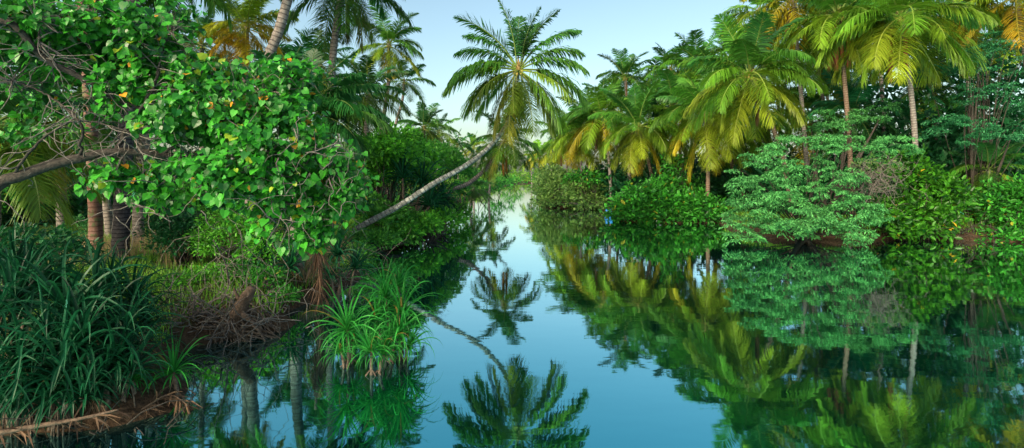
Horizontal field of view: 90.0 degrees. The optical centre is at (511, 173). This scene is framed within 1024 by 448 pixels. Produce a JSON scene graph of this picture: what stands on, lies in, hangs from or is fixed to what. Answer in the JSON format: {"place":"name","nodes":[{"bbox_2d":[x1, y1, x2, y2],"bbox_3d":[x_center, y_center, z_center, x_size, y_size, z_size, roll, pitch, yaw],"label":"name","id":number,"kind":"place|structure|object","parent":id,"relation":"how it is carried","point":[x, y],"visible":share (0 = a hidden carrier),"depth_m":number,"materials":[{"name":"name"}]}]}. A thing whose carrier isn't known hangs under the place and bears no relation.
{"place":"outdoors","nodes":[
{"label":"outdoors","id":0,"kind":"place"},
{"bbox_2d":[16,226,283,268],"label":"dry grass","id":1,"kind":"structure","parent":0,"point":[134,246],"depth_m":15.33,"materials":[{"name":"plant"}]},
{"bbox_2d":[260,234,359,285],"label":"dry grass","id":2,"kind":"structure","parent":0,"point":[303,272],"depth_m":15.21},
{"bbox_2d":[0,183,1023,447],"bbox_3d":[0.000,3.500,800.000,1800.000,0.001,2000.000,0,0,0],"label":"water","id":3,"kind":"structure","parent":0,"point":[576,329],"depth_m":9.95,"materials":[{"name":"liquid"}]},
{"bbox_2d":[0,403,136,447],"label":"dead frond","id":4,"kind":"object","parent":3,"relation":"in","point":[31,427],"visible":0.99,"depth_m":6.57,"materials":[{"name":"brown plant"}]},
{"bbox_2d":[306,277,383,368],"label":"screw pine","id":5,"kind":"object","parent":3,"relation":"in","point":[349,353],"visible":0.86,"depth_m":9.21,"materials":[{"name":"green plant"}]},
{"bbox_2d":[337,321,408,375],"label":"screw pine","id":6,"kind":"object","parent":3,"relation":"in","point":[368,348],"visible":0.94,"depth_m":8.88,"materials":[{"name":"green plant"}]},
{"bbox_2d":[341,254,448,367],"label":"screw pine","id":7,"kind":"object","parent":3,"relation":"in","point":[400,303],"visible":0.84,"depth_m":9.60,"materials":[{"name":"green plant"}]},
{"bbox_2d":[0,174,1023,435],"bbox_3d":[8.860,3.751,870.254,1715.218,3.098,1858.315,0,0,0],"label":"ground","id":8,"kind":"structure","parent":0,"point":[282,322],"depth_m":11.07,"materials":[{"name":"soil"}]},
{"bbox_2d":[1,172,72,224],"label":"shrub","id":9,"kind":"object","parent":8,"relation":"on","point":[11,198],"visible":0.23,"depth_m":22.92,"materials":[{"name":"green plant"}]},
{"bbox_2d":[0,212,81,330],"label":"screw pine","id":10,"kind":"object","parent":8,"relation":"on","point":[12,242],"visible":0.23,"depth_m":8.77,"materials":[{"name":"green plant"}]},
{"bbox_2d":[0,227,98,355],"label":"screw pine","id":11,"kind":"object","parent":8,"relation":"on","point":[8,277],"visible":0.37,"depth_m":7.79,"materials":[{"name":"green plant"}]},
{"bbox_2d":[0,222,111,293],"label":"shrub","id":12,"kind":"object","parent":8,"relation":"on","point":[65,237],"visible":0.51,"depth_m":10.34,"materials":[{"name":"green plant"}]},
{"bbox_2d":[1,236,114,297],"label":"screw pine","id":13,"kind":"object","parent":8,"relation":"on","point":[54,267],"visible":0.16,"depth_m":8.64,"materials":[{"name":"green plant"}]},
{"bbox_2d":[0,60,126,239],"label":"coconut palm","id":14,"kind":"object","parent":8,"relation":"on","point":[27,193],"visible":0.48,"depth_m":12.04,"materials":[{"name":"green plant"}]},
{"bbox_2d":[0,264,128,437],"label":"screw pine","id":15,"kind":"object","parent":8,"relation":"on","point":[13,407],"visible":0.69,"depth_m":6.76,"materials":[{"name":"green plant"}]},
{"bbox_2d":[0,272,156,437],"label":"screw pine","id":16,"kind":"object","parent":8,"relation":"on","point":[64,336],"visible":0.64,"depth_m":6.88,"materials":[{"name":"green plant"}]},
{"bbox_2d":[0,235,164,372],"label":"screw pine","id":17,"kind":"object","parent":8,"relation":"on","point":[51,291],"visible":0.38,"depth_m":7.62,"materials":[{"name":"green plant"}]},
{"bbox_2d":[0,10,172,245],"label":"coconut palm","id":18,"kind":"object","parent":8,"relation":"on","point":[106,131],"visible":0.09,"depth_m":16.59,"materials":[{"name":"green plant"}]},
{"bbox_2d":[27,2,145,235],"bbox_3d":[-17.155,-3.894,19.937,5.613,13.449,5.414,0,0,0],"label":"coconut palm","id":19,"kind":"object","parent":8,"relation":"on","point":[107,216],"visible":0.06,"depth_m":19.89,"materials":[{"name":"brown plant"}]},
{"bbox_2d":[20,260,172,365],"bbox_3d":[-6.246,2.426,7.848,1.832,2.185,1.781,0,0,-38],"label":"screw pine","id":20,"kind":"object","parent":8,"relation":"on","point":[107,296],"visible":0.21,"depth_m":7.77,"materials":[{"name":"green plant"}]},
{"bbox_2d":[58,238,151,343],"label":"screw pine","id":21,"kind":"object","parent":8,"relation":"on","point":[112,264],"visible":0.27,"depth_m":8.72,"materials":[{"name":"green plant"}]},
{"bbox_2d":[28,278,190,420],"bbox_3d":[-5.673,2.675,7.450,1.877,2.131,2.032,0,0,0],"label":"screw pine","id":22,"kind":"object","parent":8,"relation":"on","point":[130,360],"visible":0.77,"depth_m":7.25,"materials":[{"name":"green plant"}]},
{"bbox_2d":[0,339,218,443],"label":"brushwood","id":23,"kind":"object","parent":8,"relation":"on","point":[102,425],"visible":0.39,"depth_m":6.97,"materials":[{"name":"brown plant"}]},
{"bbox_2d":[78,0,197,252],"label":"coconut palm","id":24,"kind":"object","parent":8,"relation":"on","point":[95,226],"visible":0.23,"depth_m":15.27,"materials":[{"name":"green plant"}]},
{"bbox_2d":[83,252,199,354],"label":"screw pine","id":25,"kind":"object","parent":8,"relation":"on","point":[133,287],"visible":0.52,"depth_m":8.51,"materials":[{"name":"green plant"}]},
{"bbox_2d":[79,0,231,262],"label":"coconut palm","id":26,"kind":"object","parent":8,"relation":"on","point":[119,230],"visible":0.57,"depth_m":14.46,"materials":[{"name":"brown plant"}]},
{"bbox_2d":[141,374,200,418],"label":"dead frond","id":27,"kind":"object","parent":8,"relation":"on","point":[169,396],"visible":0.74,"depth_m":7.53,"materials":[{"name":"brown wood"}]},
{"bbox_2d":[130,326,218,398],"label":"screw pine","id":28,"kind":"object","parent":8,"relation":"on","point":[174,363],"visible":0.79,"depth_m":7.88,"materials":[{"name":"green plant"}]},
{"bbox_2d":[133,200,221,267],"bbox_3d":[-9.628,1.761,14.726,2.658,2.060,1.984,0,0,40],"label":"shrub","id":29,"kind":"object","parent":8,"relation":"on","point":[181,224],"visible":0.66,"depth_m":14.21,"materials":[{"name":"green plant"}]},
{"bbox_2d":[131,170,233,216],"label":"shrub","id":30,"kind":"object","parent":8,"relation":"on","point":[186,189],"visible":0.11,"depth_m":24.70,"materials":[{"name":"green plant"}]},
{"bbox_2d":[123,0,243,244],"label":"coconut palm","id":31,"kind":"object","parent":8,"relation":"on","point":[135,217],"visible":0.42,"depth_m":18.22,"materials":[{"name":"brown plant"}]},
{"bbox_2d":[66,181,309,328],"bbox_3d":[-6.738,1.964,11.162,4.389,3.876,4.471,0,0,0],"label":"bare shrub","id":32,"kind":"object","parent":8,"relation":"on","point":[226,266],"visible":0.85,"depth_m":11.05,"materials":[{"name":"brown plant"}]},
{"bbox_2d":[0,0,379,262],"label":"heart leaved tree","id":33,"kind":"object","parent":8,"relation":"on","point":[196,108],"visible":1,"depth_m":7.31,"materials":[{"name":"green plant"}]},
{"bbox_2d":[154,262,238,289],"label":"weeds","id":34,"kind":"object","parent":8,"relation":"on","point":[185,279],"visible":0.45,"depth_m":12.59,"materials":[{"name":"green plant"}]},
{"bbox_2d":[1,215,404,345],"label":"grass","id":35,"kind":"structure","parent":8,"relation":"on","point":[149,256],"depth_m":13.04,"materials":[{"name":"plant"}]},
{"bbox_2d":[171,9,239,220],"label":"coconut palm","id":36,"kind":"object","parent":8,"relation":"on","point":[201,21],"visible":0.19,"depth_m":25.79,"materials":[{"name":"green plant"}]},
{"bbox_2d":[0,103,417,226],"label":"woodland","id":37,"kind":"object","parent":8,"relation":"on","point":[78,204],"visible":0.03,"depth_m":26.50,"materials":[{"name":"green plant"}]},
{"bbox_2d":[143,260,318,353],"bbox_3d":[-6.497,3.223,10.959,4.943,2.727,3.548,0,0,18],"label":"bare shrub","id":38,"kind":"object","parent":8,"relation":"on","point":[197,312],"visible":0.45,"depth_m":10.80,"materials":[{"name":"brown plant"}]},
{"bbox_2d":[181,206,291,264],"bbox_3d":[-7.654,1.846,14.470,3.286,1.965,2.506,0,0,0],"label":"shrub","id":39,"kind":"object","parent":8,"relation":"on","point":[205,245],"visible":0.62,"depth_m":13.97,"materials":[{"name":"green plant"}]},
{"bbox_2d":[195,285,280,344],"bbox_3d":[-5.969,3.153,10.942,2.184,1.449,1.156,0,0,-10],"label":"tree stump","id":40,"kind":"object","parent":8,"relation":"on","point":[242,307],"visible":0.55,"depth_m":10.89,"materials":[{"name":"brown wood"}]},
{"bbox_2d":[197,0,298,94],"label":"coconut palm","id":41,"kind":"object","parent":8,"relation":"on","point":[250,10],"visible":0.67,"depth_m":22.51,"materials":[{"name":"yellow plant"}]},
{"bbox_2d":[217,254,304,304],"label":"weeds","id":42,"kind":"object","parent":8,"relation":"on","point":[254,273],"visible":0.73,"depth_m":13.04,"materials":[{"name":"green plant"}]},
{"bbox_2d":[241,0,292,256],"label":"coconut palm","id":43,"kind":"object","parent":8,"relation":"on","point":[277,32],"visible":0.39,"depth_m":15.38,"materials":[{"name":"grey plant"}]},
{"bbox_2d":[232,225,313,282],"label":"screw pine","id":44,"kind":"object","parent":8,"relation":"on","point":[290,262],"visible":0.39,"depth_m":13.75,"materials":[{"name":"green plant"}]},
{"bbox_2d":[253,27,328,112],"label":"coconut palm","id":45,"kind":"object","parent":8,"relation":"on","point":[287,48],"visible":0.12,"depth_m":37.42,"materials":[{"name":"green plant"}]},
{"bbox_2d":[214,48,394,274],"bbox_3d":[-6.055,-0.273,14.921,5.244,7.045,4.129,0,0,0],"label":"coconut palm","id":46,"kind":"object","parent":8,"relation":"on","point":[335,100],"visible":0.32,"depth_m":14.69,"materials":[{"name":"green plant"}]},
{"bbox_2d":[292,233,338,314],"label":"dead frond","id":47,"kind":"object","parent":8,"relation":"on","point":[319,267],"visible":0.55,"depth_m":12.97,"materials":[{"name":"brown plant"}]},
{"bbox_2d":[258,187,378,244],"bbox_3d":[-7.803,1.478,20.850,3.903,3.197,5.525,0,0,40],"label":"shrub","id":48,"kind":"object","parent":8,"relation":"on","point":[285,225],"visible":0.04,"depth_m":20.18,"materials":[{"name":"green plant"}]},
{"bbox_2d":[284,24,361,132],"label":"coconut palm","id":49,"kind":"object","parent":8,"relation":"on","point":[309,43],"visible":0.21,"depth_m":31.72,"materials":[{"name":"green plant"}]},
{"bbox_2d":[304,222,387,296],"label":"screw pine","id":50,"kind":"object","parent":8,"relation":"on","point":[337,251],"visible":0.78,"depth_m":14.75,"materials":[{"name":"green plant"}]},
{"bbox_2d":[279,0,413,244],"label":"coconut palm","id":51,"kind":"object","parent":8,"relation":"on","point":[360,18],"visible":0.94,"depth_m":20.13,"materials":[{"name":"green plant"}]},
{"bbox_2d":[342,239,379,267],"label":"shrub","id":52,"kind":"object","parent":8,"relation":"on","point":[366,251],"visible":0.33,"depth_m":18.98,"materials":[{"name":"green plant"}]},
{"bbox_2d":[335,52,411,215],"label":"coconut palm","id":53,"kind":"object","parent":8,"relation":"on","point":[372,76],"visible":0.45,"depth_m":26.73,"materials":[{"name":"green plant"}]},
{"bbox_2d":[344,224,419,252],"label":"bush","id":54,"kind":"object","parent":8,"relation":"on","point":[382,236],"visible":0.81,"depth_m":22.45,"materials":[{"name":"green plant"}]},
{"bbox_2d":[351,0,424,193],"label":"coconut palm","id":55,"kind":"object","parent":8,"relation":"on","point":[387,35],"visible":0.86,"depth_m":29.54,"materials":[{"name":"green plant"}]},
{"bbox_2d":[351,189,431,232],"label":"bush","id":56,"kind":"object","parent":8,"relation":"on","point":[401,216],"visible":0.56,"depth_m":24.53,"materials":[{"name":"green plant"}]},
{"bbox_2d":[342,121,452,220],"bbox_3d":[-6.525,-0.173,29.993,5.628,6.437,10.022,0,0,0],"label":"bush","id":57,"kind":"object","parent":8,"relation":"on","point":[385,146],"visible":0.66,"depth_m":27.64,"materials":[{"name":"green plant"}]},
{"bbox_2d":[382,59,435,201],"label":"coconut palm","id":58,"kind":"object","parent":8,"relation":"on","point":[403,85],"visible":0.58,"depth_m":33.83,"materials":[{"name":"green plant"}]},
{"bbox_2d":[377,137,459,215],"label":"screw pine","id":59,"kind":"object","parent":8,"relation":"on","point":[422,182],"visible":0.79,"depth_m":27.45,"materials":[{"name":"green plant"}]},
{"bbox_2d":[397,101,456,205],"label":"coconut palm","id":60,"kind":"object","parent":8,"relation":"on","point":[425,115],"visible":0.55,"depth_m":47.67,"materials":[{"name":"green plant"}]},
{"bbox_2d":[382,201,473,245],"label":"bush","id":61,"kind":"object","parent":8,"relation":"on","point":[437,221],"visible":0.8,"depth_m":26.74,"materials":[{"name":"green plant"}]},
{"bbox_2d":[412,170,468,231],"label":"screw pine","id":62,"kind":"object","parent":8,"relation":"on","point":[446,198],"visible":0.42,"depth_m":30.59,"materials":[{"name":"green plant"}]},
{"bbox_2d":[422,113,460,147],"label":"coconut palm","id":63,"kind":"object","parent":8,"relation":"on","point":[443,134],"visible":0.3,"depth_m":55.75,"materials":[{"name":"green plant"}]},
{"bbox_2d":[411,138,480,205],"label":"bush","id":64,"kind":"object","parent":8,"relation":"on","point":[458,159],"visible":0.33,"depth_m":38.51,"materials":[{"name":"green plant"}]},
{"bbox_2d":[420,176,473,212],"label":"bush","id":65,"kind":"object","parent":8,"relation":"on","point":[462,191],"visible":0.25,"depth_m":36.04,"materials":[{"name":"green plant"}]},
{"bbox_2d":[349,0,590,231],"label":"coconut palm","id":66,"kind":"object","parent":8,"relation":"on","point":[518,102],"visible":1,"depth_m":22.88,"materials":[{"name":"green plant"}]},
{"bbox_2d":[455,176,493,207],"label":"bush","id":67,"kind":"object","parent":8,"relation":"on","point":[473,197],"visible":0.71,"depth_m":45.64,"materials":[{"name":"green plant"}]},
{"bbox_2d":[448,110,543,192],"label":"coconut palm","id":68,"kind":"object","parent":8,"relation":"on","point":[516,157],"visible":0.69,"depth_m":35.68,"materials":[{"name":"green plant"}]},
{"bbox_2d":[536,109,589,175],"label":"coconut palm","id":69,"kind":"object","parent":8,"relation":"on","point":[560,156],"visible":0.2,"depth_m":61.70,"materials":[{"name":"green plant"}]},
{"bbox_2d":[527,162,613,210],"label":"bush","id":70,"kind":"object","parent":8,"relation":"on","point":[549,185],"visible":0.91,"depth_m":50.98,"materials":[{"name":"green plant"}]},
{"bbox_2d":[540,101,614,199],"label":"coconut palm","id":71,"kind":"object","parent":8,"relation":"on","point":[579,154],"visible":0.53,"depth_m":49.93,"materials":[{"name":"green plant"}]},
{"bbox_2d":[560,165,608,208],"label":"bush","id":72,"kind":"object","parent":8,"relation":"on","point":[595,176],"visible":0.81,"depth_m":49.78,"materials":[{"name":"green plant"}]},
{"bbox_2d":[562,78,640,201],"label":"coconut palm","id":73,"kind":"object","parent":8,"relation":"on","point":[601,101],"visible":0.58,"depth_m":48.16,"materials":[{"name":"green plant"}]},
{"bbox_2d":[595,48,652,179],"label":"coconut palm","id":74,"kind":"object","parent":8,"relation":"on","point":[625,65],"visible":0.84,"depth_m":49.41,"materials":[{"name":"green plant"}]},
{"bbox_2d":[588,79,688,177],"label":"coconut palm","id":75,"kind":"object","parent":8,"relation":"on","point":[637,106],"visible":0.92,"depth_m":41.00,"materials":[{"name":"green plant"}]},
{"bbox_2d":[598,172,713,223],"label":"bush","id":76,"kind":"object","parent":8,"relation":"on","point":[659,196],"visible":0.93,"depth_m":36.70,"materials":[{"name":"green plant"}]},
{"bbox_2d":[633,42,692,173],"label":"coconut palm","id":77,"kind":"object","parent":8,"relation":"on","point":[664,57],"visible":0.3,"depth_m":47.38,"materials":[{"name":"green plant"}]},
{"bbox_2d":[631,69,720,183],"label":"coconut palm","id":78,"kind":"object","parent":8,"relation":"on","point":[667,76],"visible":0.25,"depth_m":42.84,"materials":[{"name":"green plant"}]},
{"bbox_2d":[659,152,705,191],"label":"bush","id":79,"kind":"object","parent":8,"relation":"on","point":[669,168],"visible":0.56,"depth_m":39.78,"materials":[{"name":"green plant"}]},
{"bbox_2d":[657,28,738,165],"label":"coconut palm","id":80,"kind":"object","parent":8,"relation":"on","point":[688,49],"visible":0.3,"depth_m":45.11,"materials":[{"name":"green plant"}]},
{"bbox_2d":[674,183,734,223],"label":"bush","id":81,"kind":"object","parent":8,"relation":"on","point":[704,199],"visible":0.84,"depth_m":36.19,"materials":[{"name":"green plant"}]},
{"bbox_2d":[649,65,765,201],"bbox_3d":[14.250,-2.574,37.807,8.499,11.480,7.992,0,0,-39],"label":"coconut palm","id":82,"kind":"object","parent":8,"relation":"on","point":[683,135],"visible":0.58,"depth_m":37.28,"materials":[{"name":"green plant"}]},
{"bbox_2d":[666,46,760,199],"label":"coconut palm","id":83,"kind":"object","parent":8,"relation":"on","point":[693,75],"visible":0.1,"depth_m":41.33,"materials":[{"name":"green plant"}]},
{"bbox_2d":[697,95,789,197],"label":"coconut palm","id":84,"kind":"object","parent":8,"relation":"on","point":[752,149],"visible":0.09,"depth_m":38.49,"materials":[{"name":"green plant"}]},
{"bbox_2d":[676,9,830,216],"bbox_3d":[14.269,-3.322,31.050,7.863,12.895,8.748,0,0,0],"label":"coconut palm","id":85,"kind":"object","parent":8,"relation":"on","point":[748,47],"visible":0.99,"depth_m":30.06,"materials":[{"name":"green plant"}]},
{"bbox_2d":[712,0,799,164],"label":"coconut palm","id":86,"kind":"object","parent":8,"relation":"on","point":[742,15],"visible":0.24,"depth_m":41.92,"materials":[{"name":"green plant"}]},
{"bbox_2d":[734,75,809,191],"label":"coconut palm","id":87,"kind":"object","parent":8,"relation":"on","point":[788,123],"visible":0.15,"depth_m":40.15,"materials":[{"name":"green plant"}]},
{"bbox_2d":[739,0,847,174],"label":"coconut palm","id":88,"kind":"object","parent":8,"relation":"on","point":[786,13],"visible":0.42,"depth_m":35.90,"materials":[{"name":"green plant"}]},
{"bbox_2d":[583,26,1023,216],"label":"undergrowth","id":89,"kind":"object","parent":8,"relation":"on","point":[940,154],"visible":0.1,"depth_m":36.38,"materials":[{"name":"green plant"}]},
{"bbox_2d":[770,79,852,165],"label":"coconut palm","id":90,"kind":"object","parent":8,"relation":"on","point":[808,100],"visible":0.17,"depth_m":41.38,"materials":[{"name":"green plant"}]},
{"bbox_2d":[769,6,869,159],"bbox_3d":[23.757,-4.811,39.998,7.696,15.402,6.876,0,0,0],"label":"coconut palm","id":91,"kind":"object","parent":8,"relation":"on","point":[822,95],"visible":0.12,"depth_m":39.64,"materials":[{"name":"green plant"}]},
{"bbox_2d":[718,132,924,247],"bbox_3d":[15.724,0.787,26.319,12.875,5.922,5.869,0,0,-29],"label":"feathery tree","id":92,"kind":"object","parent":8,"relation":"on","point":[798,226],"visible":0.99,"depth_m":25.43,"materials":[{"name":"green plant"}]},
{"bbox_2d":[623,203,1021,235],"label":"grass","id":93,"kind":"structure","parent":8,"relation":"on","point":[783,215],"depth_m":30.28,"materials":[{"name":"plant"}]},
{"bbox_2d":[773,0,899,214],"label":"coconut palm","id":94,"kind":"object","parent":8,"relation":"on","point":[819,42],"visible":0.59,"depth_m":31.56,"materials":[{"name":"green plant"}]},
{"bbox_2d":[798,97,902,219],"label":"feathery tree","id":95,"kind":"object","parent":8,"relation":"on","point":[842,125],"visible":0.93,"depth_m":30.88,"materials":[{"name":"green plant"}]},
{"bbox_2d":[805,68,906,209],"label":"coconut palm","id":96,"kind":"object","parent":8,"relation":"on","point":[854,95],"visible":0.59,"depth_m":35.46,"materials":[{"name":"green plant"}]},
{"bbox_2d":[836,152,910,230],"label":"bush","id":97,"kind":"object","parent":8,"relation":"on","point":[859,169],"visible":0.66,"depth_m":26.36,"materials":[{"name":"green plant"}]},
{"bbox_2d":[832,151,928,232],"bbox_3d":[18.189,1.180,25.981,4.385,4.679,2.839,0,0,0],"label":"bare shrub","id":98,"kind":"object","parent":8,"relation":"on","point":[878,184],"visible":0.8,"depth_m":25.74,"materials":[{"name":"brown plant"}]},
{"bbox_2d":[813,0,1001,206],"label":"coconut palm","id":99,"kind":"object","parent":8,"relation":"on","point":[884,44],"visible":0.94,"depth_m":28.32,"materials":[{"name":"green plant"}]},
{"bbox_2d":[858,143,986,241],"bbox_3d":[21.741,0.974,27.503,7.247,5.342,4.496,0,0,-28],"label":"bush","id":100,"kind":"object","parent":8,"relation":"on","point":[928,180],"visible":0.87,"depth_m":26.93,"materials":[{"name":"green plant"}]},
{"bbox_2d":[871,43,993,160],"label":"coconut palm","id":101,"kind":"object","parent":8,"relation":"on","point":[935,93],"visible":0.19,"depth_m":39.20,"materials":[{"name":"green plant"}]},
{"bbox_2d":[907,0,1021,126],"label":"coconut palm","id":102,"kind":"object","parent":8,"relation":"on","point":[975,40],"visible":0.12,"depth_m":34.64,"materials":[{"name":"green plant"}]},
{"bbox_2d":[905,202,1023,243],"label":"bush","id":103,"kind":"object","parent":8,"relation":"on","point":[972,227],"visible":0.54,"depth_m":26.64,"materials":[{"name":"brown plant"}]},
{"bbox_2d":[911,17,1023,217],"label":"feathery tree","id":104,"kind":"object","parent":8,"relation":"on","point":[973,131],"visible":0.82,"depth_m":29.83,"materials":[{"name":"green plant"}]},
{"bbox_2d":[942,0,1023,66],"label":"coconut palm","id":105,"kind":"object","parent":8,"relation":"on","point":[1017,6],"visible":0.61,"depth_m":30.93,"materials":[{"name":"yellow plant"}]},
{"bbox_2d":[947,138,1023,205],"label":"coconut palm","id":106,"kind":"object","parent":8,"relation":"on","point":[985,156],"visible":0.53,"depth_m":29.49,"materials":[{"name":"green plant"}]},
{"bbox_2d":[948,5,1022,116],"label":"coconut palm","id":107,"kind":"object","parent":8,"relation":"on","point":[1018,53],"visible":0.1,"depth_m":41.27,"materials":[{"name":"green plant"}]},
{"bbox_2d":[967,172,1023,242],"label":"bush","id":108,"kind":"object","parent":8,"relation":"on","point":[1006,199],"visible":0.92,"depth_m":27.05,"materials":[{"name":"green plant"}]},
{"bbox_2d":[0,0,1023,173],"label":"sky","id":109,"kind":"structure","parent":0,"point":[635,26],"materials":[{"name":"blue"}]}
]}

